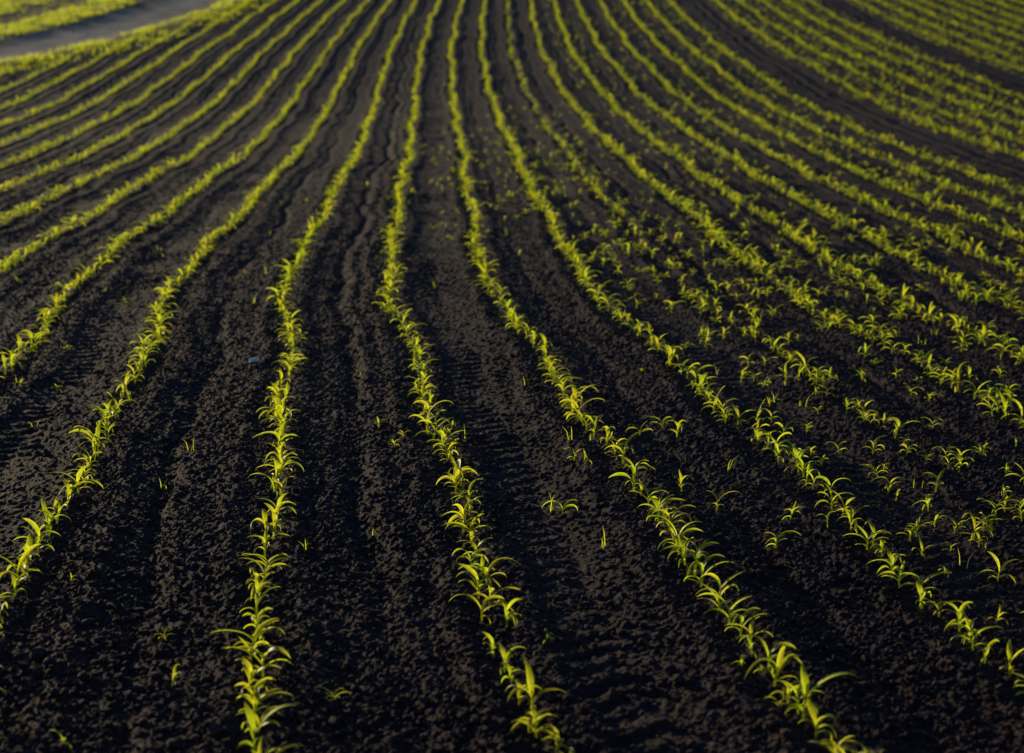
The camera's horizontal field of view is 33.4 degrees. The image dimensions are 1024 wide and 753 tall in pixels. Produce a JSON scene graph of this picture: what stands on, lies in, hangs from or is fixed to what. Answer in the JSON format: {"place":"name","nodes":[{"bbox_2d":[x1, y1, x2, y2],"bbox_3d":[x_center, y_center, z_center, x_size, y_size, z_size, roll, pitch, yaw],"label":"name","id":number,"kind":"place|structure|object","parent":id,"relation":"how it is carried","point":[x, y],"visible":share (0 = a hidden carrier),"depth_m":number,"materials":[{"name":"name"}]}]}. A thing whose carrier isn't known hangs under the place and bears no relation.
{"place":"outdoors","nodes":[
{"label":"outdoors","id":0,"kind":"place"},
{"bbox_2d":[15,201,1003,569],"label":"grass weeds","id":1,"kind":"object","parent":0,"point":[563,427],"depth_m":7.99,"materials":[{"name":"green plant"}]},
{"bbox_2d":[0,0,1023,752],"bbox_3d":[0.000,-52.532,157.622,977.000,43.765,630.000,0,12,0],"label":"ground","id":2,"kind":"structure","parent":0,"point":[340,128],"depth_m":10.03,"materials":[{"name":"soil"}]},
{"bbox_2d":[0,0,270,73],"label":"grass verge","id":3,"kind":"object","parent":2,"relation":"on","point":[83,14],"depth_m":49.40,"materials":[{"name":"green plant"}]},
{"bbox_2d":[249,358,258,362],"bbox_3d":[-1.502,-0.093,9.938,0.062,0.032,0.051,0,12,0],"label":"stone","id":4,"kind":"object","parent":2,"relation":"on","point":[254,360],"visible":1,"depth_m":9.93,"materials":[{"name":"grey stone"}]},
{"bbox_2d":[0,0,1023,752],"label":"corn seedlings","id":5,"kind":"object","parent":2,"relation":"on","point":[278,402],"visible":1,"depth_m":13.74,"materials":[{"name":"green plant"}]}
]}

